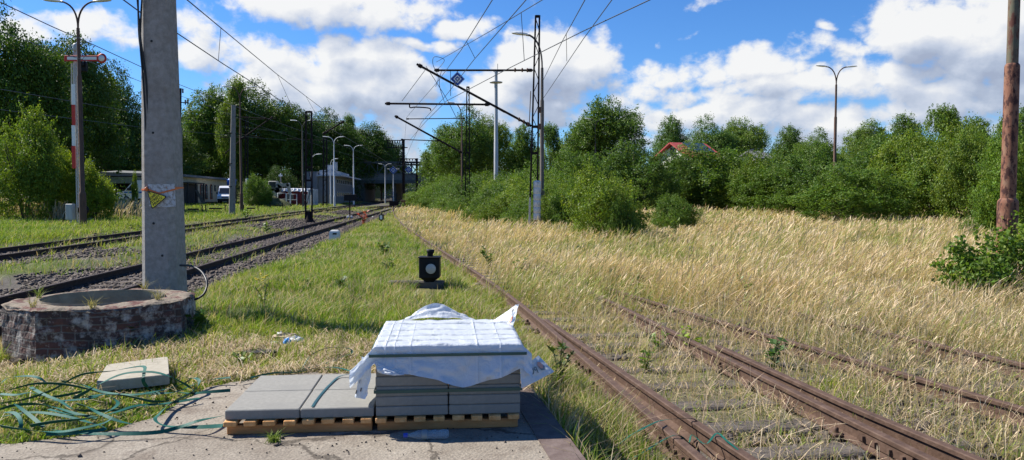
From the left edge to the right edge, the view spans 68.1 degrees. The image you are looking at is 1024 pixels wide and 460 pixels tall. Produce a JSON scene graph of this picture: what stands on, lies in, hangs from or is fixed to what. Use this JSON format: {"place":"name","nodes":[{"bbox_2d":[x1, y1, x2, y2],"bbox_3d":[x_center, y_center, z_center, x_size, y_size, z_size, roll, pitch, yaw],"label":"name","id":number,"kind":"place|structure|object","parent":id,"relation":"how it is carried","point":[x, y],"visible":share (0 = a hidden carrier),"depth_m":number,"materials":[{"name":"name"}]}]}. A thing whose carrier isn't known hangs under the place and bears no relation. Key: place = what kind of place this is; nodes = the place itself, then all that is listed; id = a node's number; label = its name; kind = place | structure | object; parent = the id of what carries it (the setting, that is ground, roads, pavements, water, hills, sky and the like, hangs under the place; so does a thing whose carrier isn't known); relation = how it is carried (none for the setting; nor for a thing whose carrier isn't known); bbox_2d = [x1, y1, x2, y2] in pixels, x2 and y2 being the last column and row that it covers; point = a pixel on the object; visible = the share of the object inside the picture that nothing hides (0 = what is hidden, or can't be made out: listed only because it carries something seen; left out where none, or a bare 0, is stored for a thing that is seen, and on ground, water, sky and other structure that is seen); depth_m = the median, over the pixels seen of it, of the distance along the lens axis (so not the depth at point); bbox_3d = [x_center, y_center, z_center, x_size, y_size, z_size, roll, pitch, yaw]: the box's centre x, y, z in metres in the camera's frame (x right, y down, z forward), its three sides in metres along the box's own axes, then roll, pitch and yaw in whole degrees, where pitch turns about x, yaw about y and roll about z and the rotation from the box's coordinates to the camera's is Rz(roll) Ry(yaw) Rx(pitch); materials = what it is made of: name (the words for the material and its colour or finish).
{"place":"outdoors","nodes":[
{"label":"outdoors","id":0,"kind":"place"},
{"bbox_2d":[0,197,141,219],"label":"tall dry grass","id":1,"kind":"structure","parent":0,"point":[127,204],"depth_m":47.37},
{"bbox_2d":[0,173,1023,459],"bbox_3d":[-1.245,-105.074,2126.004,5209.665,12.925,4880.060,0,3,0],"label":"ground","id":2,"kind":"structure","parent":0,"point":[4,283],"depth_m":8.61,"materials":[{"name":"soil"}]},
{"bbox_2d":[0,92,68,219],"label":"tree","id":3,"kind":"object","parent":2,"relation":"on","point":[34,169],"visible":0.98,"depth_m":43.41,"materials":[{"name":"green plant"}]},
{"bbox_2d":[0,0,94,194],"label":"broad tree","id":4,"kind":"object","parent":2,"relation":"on","point":[41,79],"visible":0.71,"depth_m":58.34,"materials":[{"name":"green plant"}]},
{"bbox_2d":[42,146,96,218],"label":"tree","id":5,"kind":"object","parent":2,"relation":"on","point":[64,186],"visible":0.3,"depth_m":45.09,"materials":[{"name":"green plant"}]},
{"bbox_2d":[44,0,111,223],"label":"street lamp","id":6,"kind":"object","parent":2,"relation":"on","point":[82,207],"visible":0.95,"depth_m":37.71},
{"bbox_2d":[29,30,132,173],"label":"broad tree","id":7,"kind":"object","parent":2,"relation":"on","point":[96,90],"visible":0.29,"depth_m":68.96,"materials":[{"name":"green plant"}]},
{"bbox_2d":[64,43,106,223],"bbox_3d":[-21.746,-4.865,38.788,2.129,9.414,0.489,1,3,11],"label":"semaphore signal","id":8,"kind":"object","parent":2,"relation":"on","point":[101,58],"visible":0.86,"depth_m":38.80,"materials":[{"name":"metal"}]},
{"bbox_2d":[64,155,118,218],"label":"tree","id":9,"kind":"object","parent":2,"relation":"on","point":[102,191],"visible":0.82,"depth_m":45.70,"materials":[{"name":"green plant"}]},
{"bbox_2d":[1,288,195,361],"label":"brick well","id":10,"kind":"object","parent":2,"relation":"on","point":[57,325],"visible":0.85,"depth_m":7.80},
{"bbox_2d":[84,58,141,172],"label":"broad tree","id":11,"kind":"object","parent":2,"relation":"on","point":[129,121],"visible":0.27,"depth_m":99.31,"materials":[{"name":"green plant"}]},
{"bbox_2d":[100,170,141,203],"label":"open shed","id":12,"kind":"structure","parent":2,"relation":"on","point":[126,179],"depth_m":88.18,"materials":[{"name":"metal"}]},
{"bbox_2d":[141,0,186,291],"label":"concrete pole","id":13,"kind":"object","parent":2,"relation":"on","point":[163,243],"visible":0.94,"depth_m":9.74,"materials":[{"name":"grey concrete"}]},
{"bbox_2d":[100,174,236,203],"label":"station shed","id":14,"kind":"structure","parent":2,"relation":"on","point":[207,187],"depth_m":104.77,"materials":[{"name":"paint"}]},
{"bbox_2d":[0,201,387,262],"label":"railway track","id":15,"kind":"structure","parent":2,"relation":"on","point":[14,256],"depth_m":27.08,"materials":[{"name":"metal"}]},
{"bbox_2d":[0,210,395,345],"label":"ballast gravel","id":16,"kind":"structure","parent":2,"relation":"on","point":[193,287],"depth_m":20.75,"materials":[{"name":"gravel"}]},
{"bbox_2d":[182,129,217,174],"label":"broad tree","id":17,"kind":"object","parent":2,"relation":"on","point":[188,161],"visible":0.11,"depth_m":116.67,"materials":[{"name":"green plant"}]},
{"bbox_2d":[0,203,400,343],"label":"railway track","id":18,"kind":"structure","parent":2,"relation":"on","point":[70,285],"depth_m":18.95,"materials":[{"name":"metal"}]},
{"bbox_2d":[181,87,228,176],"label":"broad tree","id":19,"kind":"object","parent":2,"relation":"on","point":[186,122],"visible":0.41,"depth_m":135.71,"materials":[{"name":"green plant"}]},
{"bbox_2d":[184,81,236,177],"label":"broad tree","id":20,"kind":"object","parent":2,"relation":"on","point":[213,101],"visible":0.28,"depth_m":137.07,"materials":[{"name":"green plant"}]},
{"bbox_2d":[3,130,423,201],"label":"woodland","id":21,"kind":"object","parent":2,"relation":"on","point":[350,165],"visible":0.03,"depth_m":152.28,"materials":[{"name":"green plant"}]},
{"bbox_2d":[213,74,253,199],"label":"birch tree","id":22,"kind":"object","parent":2,"relation":"on","point":[238,86],"visible":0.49,"depth_m":131.73,"materials":[{"name":"green plant"}]},
{"bbox_2d":[228,105,272,213],"bbox_3d":[-20.592,-5.458,59.809,3.617,8.746,0.490,0,3,0],"label":"concrete pole","id":23,"kind":"object","parent":2,"relation":"on","point":[232,180],"visible":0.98,"depth_m":59.66,"materials":[{"name":"concrete"}]},
{"bbox_2d":[209,77,310,181],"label":"broad tree","id":24,"kind":"object","parent":2,"relation":"on","point":[257,148],"visible":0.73,"depth_m":133.02,"materials":[{"name":"green plant"}]},
{"bbox_2d":[238,196,291,206],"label":"earth heap","id":25,"kind":"object","parent":2,"relation":"on","point":[276,201],"visible":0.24,"depth_m":95.61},
{"bbox_2d":[243,172,273,205],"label":"leafy bush","id":26,"kind":"object","parent":25,"relation":"on","point":[264,193],"visible":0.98,"depth_m":94.11,"materials":[{"name":"green plant"}]},
{"bbox_2d":[0,372,549,459],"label":"concrete apron","id":27,"kind":"object","parent":2,"relation":"on","point":[463,445],"visible":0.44,"depth_m":4.85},
{"bbox_2d":[0,365,230,435],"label":"strapping tangle","id":28,"kind":"object","parent":27,"relation":"on","point":[74,431],"visible":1,"depth_m":5.40,"materials":[{"name":"green plastic"}]},
{"bbox_2d":[223,411,375,434],"bbox_3d":[-1.469,1.289,5.557,0.967,0.097,1.057,0,3,-5],"label":"wooden pallet","id":29,"kind":"object","parent":27,"relation":"on","point":[290,425],"visible":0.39,"depth_m":5.07,"materials":[{"name":"brown wood"}]},
{"bbox_2d":[225,390,311,419],"bbox_3d":[-1.686,1.218,5.293,0.486,0.066,0.486,0,3,-5],"label":"paving slab","id":30,"kind":"object","parent":29,"relation":"on","point":[267,405],"depth_m":5.15,"materials":[{"name":"concrete"}]},
{"bbox_2d":[245,374,322,391],"bbox_3d":[-1.731,1.195,5.782,0.486,0.066,0.486,0,3,-5],"label":"paving slab","id":31,"kind":"object","parent":29,"relation":"on","point":[284,382],"depth_m":5.75,"materials":[{"name":"concrete"}]},
{"bbox_2d":[300,389,375,417],"bbox_3d":[-1.195,1.216,5.333,0.486,0.066,0.486,0,3,-5],"label":"paving slab","id":32,"kind":"object","parent":29,"relation":"on","point":[338,403],"depth_m":5.15,"materials":[{"name":"concrete"}]},
{"bbox_2d":[313,373,375,390],"bbox_3d":[-1.240,1.193,5.824,0.486,0.066,0.486,0,3,-5],"label":"paving slab","id":33,"kind":"object","parent":29,"relation":"on","point":[339,383],"depth_m":5.75,"materials":[{"name":"concrete"}]},
{"bbox_2d":[403,429,448,439],"bbox_3d":[-0.559,1.335,4.945,0.296,0.067,0.067,0,3,-5],"label":"plastic bottle","id":34,"kind":"object","parent":27,"relation":"on","point":[424,434],"visible":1,"depth_m":4.92,"materials":[{"name":"blue"}]},
{"bbox_2d":[375,385,518,430],"bbox_3d":[-0.478,1.285,5.644,0.971,0.097,1.058,0,3,-5],"label":"wooden pallet","id":35,"kind":"object","parent":27,"relation":"on","point":[455,421],"visible":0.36,"depth_m":5.15,"materials":[{"name":"brown wood"}]},
{"bbox_2d":[376,404,447,415],"bbox_3d":[-0.699,1.214,5.376,0.486,0.066,0.486,0,3,-5],"label":"paving slab","id":36,"kind":"object","parent":35,"relation":"on","point":[411,410],"depth_m":5.13,"materials":[{"name":"concrete"}]},
{"bbox_2d":[376,394,447,405],"bbox_3d":[-0.698,1.146,5.375,0.486,0.066,0.486,0,3,-5],"label":"paving slab","id":37,"kind":"object","parent":36,"relation":"on","point":[411,400],"depth_m":5.13,"materials":[{"name":"concrete"}]},
{"bbox_2d":[376,384,447,395],"bbox_3d":[-0.698,1.079,5.370,0.486,0.066,0.486,0,3,-5],"label":"paving slab","id":38,"kind":"object","parent":37,"relation":"on","point":[412,388],"depth_m":5.13,"materials":[{"name":"concrete"}]},
{"bbox_2d":[376,376,446,385],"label":"paving slab","id":39,"kind":"object","parent":38,"relation":"on","point":[399,381],"depth_m":5.12,"materials":[{"name":"concrete"}]},
{"bbox_2d":[374,383,521,393],"bbox_3d":[-0.473,1.065,5.637,1.005,0.022,1.005,0,3,-5],"label":"packing strap","id":40,"kind":"object","parent":38,"relation":"attached to","point":[447,390],"visible":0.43,"depth_m":5.14,"materials":[{"name":"green plastic"}]},
{"bbox_2d":[449,403,519,414],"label":"paving slab","id":41,"kind":"object","parent":35,"relation":"on","point":[485,408],"depth_m":5.18,"materials":[{"name":"concrete"}]},
{"bbox_2d":[449,393,519,404],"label":"paving slab","id":42,"kind":"object","parent":41,"relation":"on","point":[484,398],"depth_m":5.17,"materials":[{"name":"concrete"}]},
{"bbox_2d":[449,383,519,394],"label":"paving slab","id":43,"kind":"object","parent":42,"relation":"on","point":[487,386],"depth_m":5.17,"materials":[{"name":"concrete"}]},
{"bbox_2d":[519,380,585,459],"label":"platform kerb","id":44,"kind":"structure","parent":27,"relation":"on","point":[548,434],"depth_m":5.14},
{"bbox_2d":[259,165,299,187],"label":"tree","id":45,"kind":"object","parent":2,"relation":"on","point":[286,178],"visible":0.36,"depth_m":117.44,"materials":[{"name":"green plant"}]},
{"bbox_2d":[258,103,339,187],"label":"broad tree","id":46,"kind":"object","parent":2,"relation":"on","point":[297,166],"visible":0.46,"depth_m":137.59,"materials":[{"name":"green plant"}]},
{"bbox_2d":[304,111,344,222],"bbox_3d":[-11.671,-3.802,46.873,2.713,7.087,0.840,0,3,0],"label":"steel mast","id":47,"kind":"object","parent":2,"relation":"on","point":[308,216],"visible":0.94,"depth_m":46.83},
{"bbox_2d":[307,162,360,203],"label":"office building","id":48,"kind":"structure","parent":2,"relation":"on","point":[343,183],"depth_m":120.16,"materials":[{"name":"metal"}]},
{"bbox_2d":[312,104,374,171],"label":"broad tree","id":49,"kind":"object","parent":2,"relation":"on","point":[344,129],"visible":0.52,"depth_m":153.83,"materials":[{"name":"green plant"}]},
{"bbox_2d":[341,121,398,190],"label":"broad tree","id":50,"kind":"object","parent":2,"relation":"on","point":[379,151],"visible":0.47,"depth_m":164.60,"materials":[{"name":"green plant"}]},
{"bbox_2d":[339,161,432,201],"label":"road bridge","id":51,"kind":"structure","parent":2,"relation":"on","point":[369,194],"depth_m":162.65,"materials":[{"name":"concrete"}]},
{"bbox_2d":[389,280,443,287],"bbox_3d":[-1.643,0.949,13.009,0.950,0.160,0.240,0,3,0],"label":"timber sleeper","id":52,"kind":"object","parent":2,"relation":"on","point":[434,284],"visible":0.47,"depth_m":12.89,"materials":[{"name":"brown wood"}]},
{"bbox_2d":[418,249,441,281],"bbox_3d":[-1.402,0.706,12.946,0.378,0.762,0.320,0,3,0],"label":"point lantern","id":53,"kind":"object","parent":52,"relation":"on","point":[429,267],"visible":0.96,"depth_m":12.80,"materials":[{"name":"black paint"}]},
{"bbox_2d":[394,86,469,197],"bbox_3d":[-6.073,-5.812,57.790,5.763,10.203,0.238,0,3,0],"label":"lattice mast","id":54,"kind":"object","parent":2,"relation":"on","point":[430,135],"visible":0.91,"depth_m":57.67,"materials":[{"name":"metal"}]},
{"bbox_2d":[414,123,458,186],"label":"broad tree","id":55,"kind":"object","parent":2,"relation":"on","point":[423,170],"visible":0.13,"depth_m":133.11,"materials":[{"name":"green plant"}]},
{"bbox_2d":[385,15,540,225],"bbox_3d":[-2.181,-4.518,33.824,6.958,10.033,0.340,0,3,0],"label":"lattice mast","id":56,"kind":"object","parent":2,"relation":"on","point":[536,195],"visible":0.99,"depth_m":33.73,"materials":[{"name":"metal"}]},
{"bbox_2d":[426,105,501,179],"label":"broad tree","id":57,"kind":"object","parent":2,"relation":"on","point":[440,152],"visible":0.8,"depth_m":109.97,"materials":[{"name":"green plant"}]},
{"bbox_2d":[443,171,487,206],"bbox_3d":[-2.974,-2.977,62.016,5.551,3.948,5.158,-2,3,-31],"label":"leafy bush","id":58,"kind":"object","parent":2,"relation":"on","point":[456,190],"visible":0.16,"depth_m":61.79,"materials":[{"name":"green plant"}]},
{"bbox_2d":[472,193,513,224],"bbox_3d":[-0.441,-1.179,43.044,3.710,2.228,3.678,-1,3,-14],"label":"leafy bush","id":59,"kind":"object","parent":2,"relation":"on","point":[488,212],"visible":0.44,"depth_m":42.25,"materials":[{"name":"green plant"}]},
{"bbox_2d":[477,113,514,176],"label":"broad tree","id":60,"kind":"object","parent":2,"relation":"on","point":[503,132],"visible":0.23,"depth_m":118.47,"materials":[{"name":"green plant"}]},
{"bbox_2d":[490,64,501,181],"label":"floodlight mast","id":61,"kind":"object","parent":2,"relation":"on","point":[495,82],"visible":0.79,"depth_m":71.47,"materials":[{"name":"metal"}]},
{"bbox_2d":[0,199,1023,459],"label":"green grass","id":62,"kind":"structure","parent":2,"relation":"on","point":[582,413],"depth_m":9.68,"materials":[{"name":"plant"}]},
{"bbox_2d":[0,321,1023,459],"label":"straw litter","id":63,"kind":"object","parent":2,"relation":"on","point":[247,365],"visible":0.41,"depth_m":7.25,"materials":[{"name":"beige plant"}]},
{"bbox_2d":[97,357,169,390],"bbox_3d":[-3.208,1.221,6.441,0.529,0.108,0.702,-1,3,-25],"label":"concrete slab","id":64,"kind":"object","parent":63,"relation":"on","point":[133,380],"depth_m":6.23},
{"bbox_2d":[495,195,532,228],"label":"leafy bush","id":65,"kind":"object","parent":2,"relation":"on","point":[521,209],"visible":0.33,"depth_m":37.49,"materials":[{"name":"green plant"}]},
{"bbox_2d":[500,123,536,178],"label":"tall tree","id":66,"kind":"object","parent":2,"relation":"on","point":[516,156],"visible":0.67,"depth_m":108.49,"materials":[{"name":"green plant"}]},
{"bbox_2d":[497,170,548,218],"bbox_3d":[1.104,-1.725,42.954,4.250,3.366,4.288,0,3,3],"label":"leafy bush","id":67,"kind":"object","parent":2,"relation":"on","point":[513,189],"visible":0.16,"depth_m":42.21,"materials":[{"name":"green plant"}]},
{"bbox_2d":[512,32,544,201],"bbox_3d":[0.780,-4.440,36.131,1.586,9.919,0.304,0,3,0],"label":"street lamp","id":68,"kind":"object","parent":2,"relation":"on","point":[541,130],"visible":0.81,"depth_m":36.02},
{"bbox_2d":[529,121,563,172],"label":"birch tree","id":69,"kind":"object","parent":2,"relation":"on","point":[551,141],"visible":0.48,"depth_m":94.23,"materials":[{"name":"green plant"}]},
{"bbox_2d":[546,175,592,230],"bbox_3d":[2.701,-1.053,33.956,2.445,2.906,2.423,0,3,8],"label":"leafy bush","id":70,"kind":"object","parent":2,"relation":"on","point":[554,201],"visible":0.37,"depth_m":33.79,"materials":[{"name":"green plant"}]},
{"bbox_2d":[544,145,621,204],"bbox_3d":[4.477,-3.293,52.142,5.289,5.603,6.223,-2,3,-34],"label":"leafy bush","id":71,"kind":"object","parent":2,"relation":"on","point":[576,162],"visible":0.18,"depth_m":51.17,"materials":[{"name":"green plant"}]},
{"bbox_2d":[560,156,655,241],"bbox_3d":[3.617,-1.067,28.985,3.593,3.445,3.624,-1,3,-12],"label":"leafy bush","id":72,"kind":"object","parent":2,"relation":"on","point":[597,201],"visible":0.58,"depth_m":28.39,"materials":[{"name":"green plant"}]},
{"bbox_2d":[555,94,663,176],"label":"broad tree","id":73,"kind":"object","parent":2,"relation":"on","point":[612,126],"visible":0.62,"depth_m":89.32,"materials":[{"name":"green plant"}]},
{"bbox_2d":[602,193,642,245],"bbox_3d":[4.000,-0.424,27.535,1.498,2.138,1.612,0,3,5],"label":"leafy bush","id":74,"kind":"object","parent":2,"relation":"on","point":[612,220],"visible":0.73,"depth_m":27.25,"materials":[{"name":"green plant"}]},
{"bbox_2d":[592,133,685,210],"bbox_3d":[10.496,-4.817,65.686,9.125,7.208,8.438,-1,3,-25],"label":"tree","id":75,"kind":"object","parent":2,"relation":"on","point":[653,190],"visible":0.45,"depth_m":64.40,"materials":[{"name":"green plant"}]},
{"bbox_2d":[647,113,689,154],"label":"tall tree","id":76,"kind":"object","parent":2,"relation":"on","point":[667,136],"visible":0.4,"depth_m":128.63,"materials":[{"name":"green plant"}]},
{"bbox_2d":[649,188,702,229],"bbox_3d":[8.197,-0.971,38.034,2.835,2.281,2.634,-1,3,-15],"label":"leafy bush","id":77,"kind":"object","parent":2,"relation":"on","point":[670,207],"visible":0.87,"depth_m":37.67,"materials":[{"name":"green plant"}]},
{"bbox_2d":[661,150,704,209],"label":"tree","id":78,"kind":"object","parent":2,"relation":"on","point":[682,164],"visible":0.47,"depth_m":68.56,"materials":[{"name":"green plant"}]},
{"bbox_2d":[416,139,957,208],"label":"woodland","id":79,"kind":"object","parent":2,"relation":"on","point":[428,178],"visible":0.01,"depth_m":85.50,"materials":[{"name":"green plant"}]},
{"bbox_2d":[393,206,985,459],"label":"rusty turnout","id":80,"kind":"object","parent":2,"relation":"on","point":[892,439],"visible":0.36,"depth_m":6.40,"materials":[{"name":"metal"}]},
{"bbox_2d":[390,203,1023,459],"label":"dry grass","id":81,"kind":"structure","parent":2,"relation":"on","point":[800,286],"depth_m":12.74,"materials":[{"name":"plant"}]},
{"bbox_2d":[645,139,775,212],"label":"tree","id":82,"kind":"object","parent":2,"relation":"on","point":[704,164],"visible":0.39,"depth_m":69.05,"materials":[{"name":"green plant"}]},
{"bbox_2d":[682,111,742,169],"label":"broad tree","id":83,"kind":"object","parent":2,"relation":"on","point":[718,137],"visible":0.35,"depth_m":132.80,"materials":[{"name":"green plant"}]},
{"bbox_2d":[708,143,779,212],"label":"tree","id":84,"kind":"object","parent":2,"relation":"on","point":[751,161],"visible":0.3,"depth_m":66.85,"materials":[{"name":"green plant"}]},
{"bbox_2d":[722,115,774,167],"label":"broad tree","id":85,"kind":"object","parent":2,"relation":"on","point":[754,137],"visible":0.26,"depth_m":137.47,"materials":[{"name":"green plant"}]},
{"bbox_2d":[493,257,1023,454],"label":"siding track","id":86,"kind":"structure","parent":2,"relation":"on","point":[968,395],"depth_m":8.20,"materials":[{"name":"metal"}]},
{"bbox_2d":[725,162,815,215],"bbox_3d":[22.488,-3.614,63.547,7.511,5.004,8.838,-1,3,-28],"label":"tree","id":87,"kind":"object","parent":2,"relation":"on","point":[767,176],"visible":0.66,"depth_m":63.06,"materials":[{"name":"green plant"}]},
{"bbox_2d":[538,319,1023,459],"bbox_3d":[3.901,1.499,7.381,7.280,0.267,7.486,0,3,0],"label":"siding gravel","id":88,"kind":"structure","parent":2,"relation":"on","point":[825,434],"depth_m":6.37,"materials":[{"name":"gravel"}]},
{"bbox_2d":[768,122,806,165],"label":"tall tree","id":89,"kind":"object","parent":2,"relation":"on","point":[789,138],"visible":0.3,"depth_m":108.89,"materials":[{"name":"green plant"}]},
{"bbox_2d":[771,134,856,215],"bbox_3d":[25.436,-4.451,62.168,7.926,6.810,8.572,2,4,40],"label":"tree","id":90,"kind":"object","parent":2,"relation":"on","point":[821,159],"visible":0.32,"depth_m":61.80,"materials":[{"name":"green plant"}]},
{"bbox_2d":[791,126,842,167],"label":"broad tree","id":91,"kind":"object","parent":2,"relation":"on","point":[804,147],"visible":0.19,"depth_m":104.32,"materials":[{"name":"green plant"}]},
{"bbox_2d":[778,158,924,224],"bbox_3d":[20.845,-2.354,47.260,6.987,4.159,8.221,-2,3,-33],"label":"tree","id":92,"kind":"object","parent":2,"relation":"on","point":[828,194],"visible":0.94,"depth_m":45.77,"materials":[{"name":"green plant"}]},
{"bbox_2d":[838,118,889,160],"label":"broad tree","id":93,"kind":"object","parent":2,"relation":"on","point":[859,141],"visible":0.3,"depth_m":98.56,"materials":[{"name":"green plant"}]},
{"bbox_2d":[827,123,917,214],"bbox_3d":[26.618,-4.230,55.477,7.159,7.127,7.743,0,3,4],"label":"tree","id":94,"kind":"object","parent":2,"relation":"on","point":[863,161],"visible":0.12,"depth_m":54.41,"materials":[{"name":"green plant"}]},
{"bbox_2d":[850,116,937,218],"bbox_3d":[26.587,-4.045,51.819,7.181,7.188,6.103,-1,3,-23],"label":"tree","id":95,"kind":"object","parent":2,"relation":"on","point":[887,157],"visible":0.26,"depth_m":51.05,"materials":[{"name":"green plant"}]},
{"bbox_2d":[886,110,924,144],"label":"tall tree","id":96,"kind":"object","parent":2,"relation":"on","point":[897,127],"visible":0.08,"depth_m":83.21,"materials":[{"name":"green plant"}]},
{"bbox_2d":[884,106,987,220],"bbox_3d":[27.284,-3.990,47.546,6.955,7.443,7.522,-2,3,-37],"label":"tree","id":97,"kind":"object","parent":2,"relation":"on","point":[922,173],"visible":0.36,"depth_m":46.75,"materials":[{"name":"green plant"}]},
{"bbox_2d":[915,102,972,151],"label":"birch tree","id":98,"kind":"object","parent":2,"relation":"on","point":[954,114],"visible":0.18,"depth_m":63.49,"materials":[{"name":"green plant"}]},
{"bbox_2d":[926,118,995,222],"bbox_3d":[27.107,-3.284,43.776,5.671,6.466,4.820,1,3,17],"label":"tree","id":99,"kind":"object","parent":2,"relation":"on","point":[957,179],"visible":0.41,"depth_m":43.37,"materials":[{"name":"green plant"}]},
{"bbox_2d":[928,224,1023,301],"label":"leafy shrub","id":100,"kind":"object","parent":2,"relation":"on","point":[991,264],"visible":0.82,"depth_m":13.22,"materials":[{"name":"green plant"}]},
{"bbox_2d":[961,108,1023,234],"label":"tree","id":101,"kind":"object","parent":2,"relation":"on","point":[989,196],"visible":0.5,"depth_m":30.08,"materials":[{"name":"green plant"}]},
{"bbox_2d":[983,210,1023,280],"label":"leafy shrub","id":102,"kind":"object","parent":2,"relation":"on","point":[1020,239],"visible":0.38,"depth_m":13.72,"materials":[{"name":"green plant"}]},
{"bbox_2d":[995,0,1019,283],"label":"rusty pole","id":103,"kind":"object","parent":2,"relation":"on","point":[1007,203],"visible":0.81,"depth_m":14.03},
{"bbox_2d":[0,0,1023,172],"label":"sky","id":104,"kind":"structure","parent":0,"point":[757,60],"materials":[{"name":"blue"}]},
{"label":"paving slab","id":105,"kind":"object","parent":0,"visible":0},
{"bbox_2d":[349,303,553,398],"bbox_3d":[-0.405,0.855,5.612,1.394,0.501,1.231,0,3,0],"label":"plastic sheet","id":106,"kind":"object","parent":105,"relation":"on","point":[465,333],"visible":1,"depth_m":5.14,"materials":[{"name":"white"}]},
{"bbox_2d":[369,326,526,357],"bbox_3d":[-0.473,0.815,5.625,1.060,0.019,1.060,0,3,-5],"label":"packing strap","id":107,"kind":"object","parent":106,"relation":"attached to","point":[447,354],"visible":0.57,"depth_m":5.10,"materials":[{"name":"white plastic"}]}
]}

